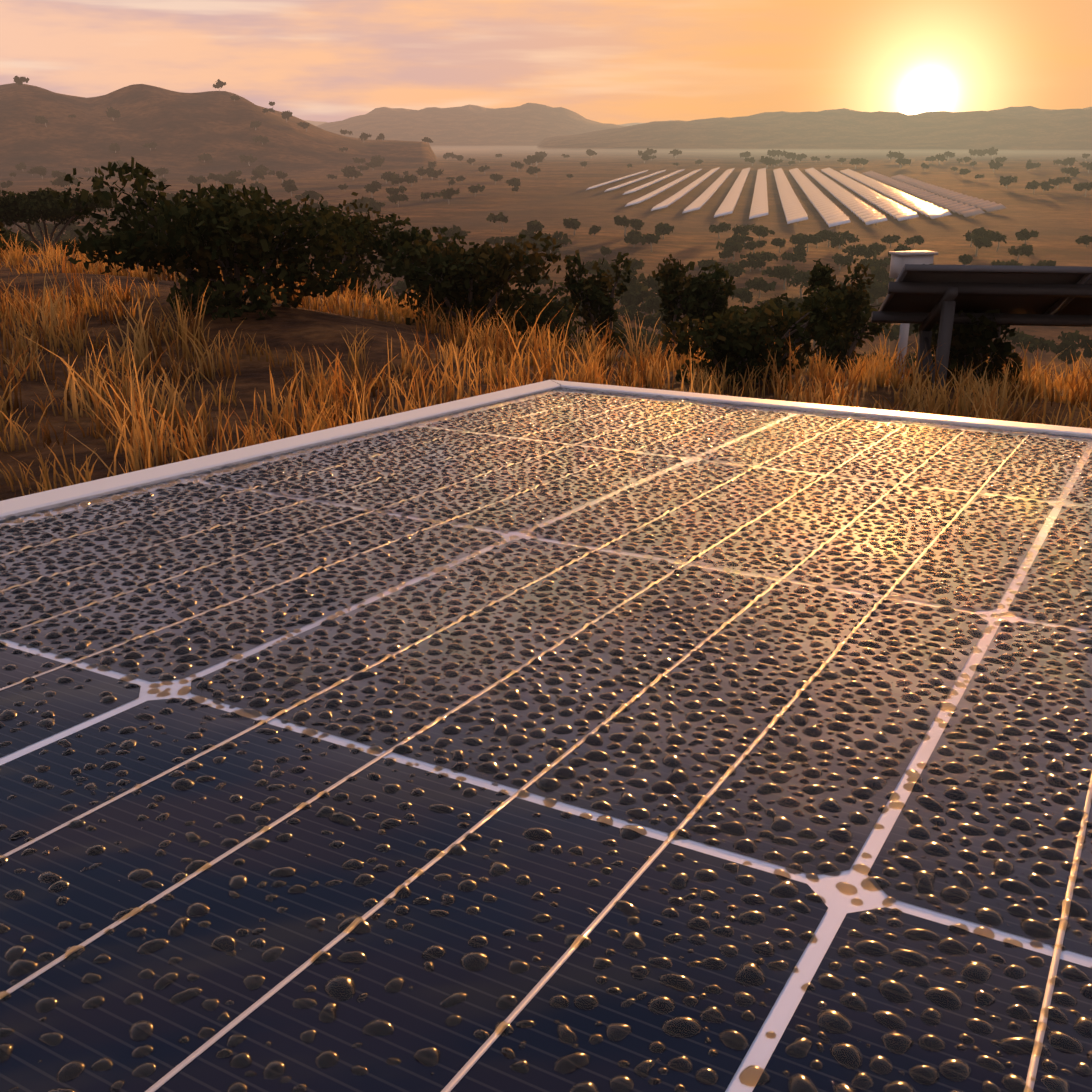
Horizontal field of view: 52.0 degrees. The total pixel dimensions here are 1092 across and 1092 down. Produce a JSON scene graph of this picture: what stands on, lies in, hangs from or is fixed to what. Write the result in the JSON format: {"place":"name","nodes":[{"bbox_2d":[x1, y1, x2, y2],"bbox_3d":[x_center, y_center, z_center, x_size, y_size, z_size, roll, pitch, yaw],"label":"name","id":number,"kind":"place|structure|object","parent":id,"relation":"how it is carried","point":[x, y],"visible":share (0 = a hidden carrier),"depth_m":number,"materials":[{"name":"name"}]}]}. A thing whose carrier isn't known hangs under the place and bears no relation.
{"place":"outdoors","nodes":[
{"label":"outdoors","id":0,"kind":"place"},
{"bbox_2d":[0,83,1091,500],"bbox_3d":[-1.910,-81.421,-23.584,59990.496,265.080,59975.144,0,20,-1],"label":"terrain","id":1,"kind":"structure","parent":0,"point":[182,129],"depth_m":946.77,"materials":[{"name":"brown soil"}]},
{"bbox_2d":[0,219,9,252],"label":"bush","id":2,"kind":"object","parent":1,"relation":"on","point":[2,225],"visible":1,"depth_m":10.04,"materials":[{"name":"green plant"}]},
{"bbox_2d":[0,187,118,253],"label":"acacia","id":3,"kind":"object","parent":1,"relation":"on","point":[24,207],"depth_m":34.55,"materials":[{"name":"green plant"}]},
{"bbox_2d":[52,156,359,321],"bbox_3d":[-2.436,-2.285,8.293,2.128,1.142,2.424,0,20,-1],"label":"bush","id":4,"kind":"object","parent":1,"relation":"on","point":[137,242],"depth_m":7.93,"materials":[{"name":"green plant"}]},
{"bbox_2d":[299,192,393,304],"bbox_3d":[-2.757,-4.046,15.311,1.284,1.558,1.565,0,20,-1],"label":"bush","id":5,"kind":"object","parent":1,"relation":"on","point":[353,259],"depth_m":15.10,"materials":[{"name":"green plant"}]},
{"bbox_2d":[402,275,480,328],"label":"bush","id":6,"kind":"object","parent":1,"relation":"on","point":[437,318],"depth_m":29.70,"materials":[{"name":"green plant"}]},
{"bbox_2d":[333,212,568,340],"bbox_3d":[-0.838,-2.321,9.714,1.573,1.106,2.053,-14,24,-34],"label":"bush","id":7,"kind":"object","parent":1,"relation":"on","point":[453,261],"depth_m":9.49,"materials":[{"name":"green plant"}]},
{"bbox_2d":[512,280,577,351],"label":"bush","id":8,"kind":"object","parent":1,"relation":"on","point":[560,317],"depth_m":18.67,"materials":[{"name":"green plant"}]},
{"bbox_2d":[0,230,1091,500],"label":"dry grass tufts","id":9,"kind":"object","parent":1,"relation":"on","point":[58,316],"visible":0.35,"depth_m":6.19,"materials":[{"name":"plant"}]},
{"bbox_2d":[0,76,1091,375],"bbox_3d":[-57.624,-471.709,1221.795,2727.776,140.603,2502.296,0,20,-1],"label":"valley scrub","id":10,"kind":"object","parent":1,"relation":"on","point":[636,294],"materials":[{"name":"green plant"}]},
{"bbox_2d":[563,249,631,352],"bbox_3d":[0.494,-2.296,10.861,0.660,1.114,0.626,0,20,-1],"label":"bush","id":11,"kind":"object","parent":1,"relation":"on","point":[594,288],"depth_m":10.75,"materials":[{"name":"green plant"}]},
{"bbox_2d":[652,254,735,361],"bbox_3d":[1.505,-2.390,11.640,0.827,1.255,0.822,0,20,-1],"label":"bush","id":12,"kind":"object","parent":1,"relation":"on","point":[697,293],"depth_m":11.42,"materials":[{"name":"green plant"}]},
{"bbox_2d":[658,285,850,388],"bbox_3d":[1.306,-1.298,7.050,1.256,0.719,0.957,0,20,-1],"label":"bush","id":13,"kind":"object","parent":1,"relation":"on","point":[754,340],"depth_m":6.87,"materials":[{"name":"green plant"}]},
{"bbox_2d":[726,293,798,358],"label":"bush","id":14,"kind":"object","parent":1,"relation":"on","point":[778,302],"visible":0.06,"depth_m":16.35,"materials":[{"name":"green plant"}]},
{"bbox_2d":[593,173,974,226],"bbox_3d":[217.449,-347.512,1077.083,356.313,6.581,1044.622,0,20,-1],"label":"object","id":15,"kind":"object","parent":1,"relation":"on","point":[686,178],"visible":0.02,"depth_m":1046.06,"materials":[{"name":"silver metal"}]},
{"bbox_2d":[586,167,951,226],"bbox_3d":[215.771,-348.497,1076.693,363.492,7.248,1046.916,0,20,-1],"label":"solar panel rows","id":16,"kind":"object","parent":15,"relation":"on","point":[831,213],"visible":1,"depth_m":847.27,"materials":[{"name":"glass"}]},
{"bbox_2d":[862,171,1005,216],"bbox_3d":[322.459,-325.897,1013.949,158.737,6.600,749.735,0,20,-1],"label":"solar panel row","id":17,"kind":"object","parent":15,"relation":"on","point":[966,206],"visible":0.94,"depth_m":855.05,"materials":[{"name":"beige"}]},
{"bbox_2d":[798,258,890,370],"bbox_3d":[2.986,-2.236,11.303,0.840,1.295,0.769,0,20,-1],"label":"bush","id":18,"kind":"object","parent":1,"relation":"on","point":[854,297],"depth_m":11.21,"materials":[{"name":"green plant"}]},
{"bbox_2d":[889,250,937,377],"bbox_3d":[3.339,-2.033,10.405,0.380,1.360,0.200,-6,21,-15],"label":"inverter cabinet","id":19,"kind":"object","parent":1,"relation":"on","point":[899,260],"visible":0.52,"depth_m":10.17,"materials":[{"name":"white metal"}]},
{"bbox_2d":[909,263,1024,389],"bbox_3d":[2.840,-1.413,7.538,0.888,0.916,1.051,0,20,-1],"label":"bush","id":20,"kind":"object","parent":1,"relation":"on","point":[966,339],"depth_m":7.36,"materials":[{"name":"green plant"}]},
{"bbox_2d":[871,282,1091,388],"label":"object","id":21,"kind":"object","parent":1,"relation":"on","point":[944,315],"visible":0.75,"depth_m":6.67,"materials":[{"name":"grey metal"}]},
{"bbox_2d":[878,264,1091,326],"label":"neighbour table frames","id":22,"kind":"structure","parent":21,"relation":"on","point":[1059,305],"depth_m":6.41,"materials":[{"name":"grey metal"}]},
{"bbox_2d":[885,271,1091,314],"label":"solar panel","id":23,"kind":"object","parent":22,"relation":"in","point":[984,304],"visible":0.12,"depth_m":6.91,"materials":[{"name":"black glass"}]},
{"bbox_2d":[0,0,1091,124],"label":"sky","id":24,"kind":"structure","parent":0,"point":[617,62],"materials":[{"name":"orange"}]},
{"bbox_2d":[0,390,1091,1091],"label":"water droplets","id":25,"kind":"object","parent":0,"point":[762,1004],"visible":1,"depth_m":0.28,"materials":[{"name":"clear liquid"}]},
{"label":"mount","id":26,"kind":"object","parent":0,"visible":0},
{"bbox_2d":[0,380,1091,519],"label":"panel frame","id":27,"kind":"object","parent":26,"relation":"on","point":[48,500],"visible":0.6,"depth_m":0.60,"materials":[{"name":"silver metal"}]},
{"bbox_2d":[0,389,1091,1091],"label":"solar panel backsheet","id":28,"kind":"object","parent":27,"relation":"in","point":[784,1007],"visible":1,"depth_m":0.22,"materials":[{"name":"white plastic"}]},
{"bbox_2d":[0,392,1091,1091],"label":"panel cells","id":29,"kind":"object","parent":28,"relation":"on","point":[102,896],"visible":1,"depth_m":0.20,"materials":[{"name":"blue glass"}]},
{"bbox_2d":[0,391,1091,1091],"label":"busbars","id":30,"kind":"object","parent":29,"relation":"on","point":[516,1011],"visible":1,"depth_m":0.20,"materials":[{"name":"silver metal"}]},
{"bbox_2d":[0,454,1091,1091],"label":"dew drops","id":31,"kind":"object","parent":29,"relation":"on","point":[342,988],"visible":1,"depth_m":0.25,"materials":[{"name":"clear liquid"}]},
{"bbox_2d":[282,387,1091,571],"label":"dew drops","id":32,"kind":"object","parent":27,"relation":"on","point":[902,500],"visible":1,"depth_m":0.52,"materials":[{"name":"clear liquid"}]}
]}

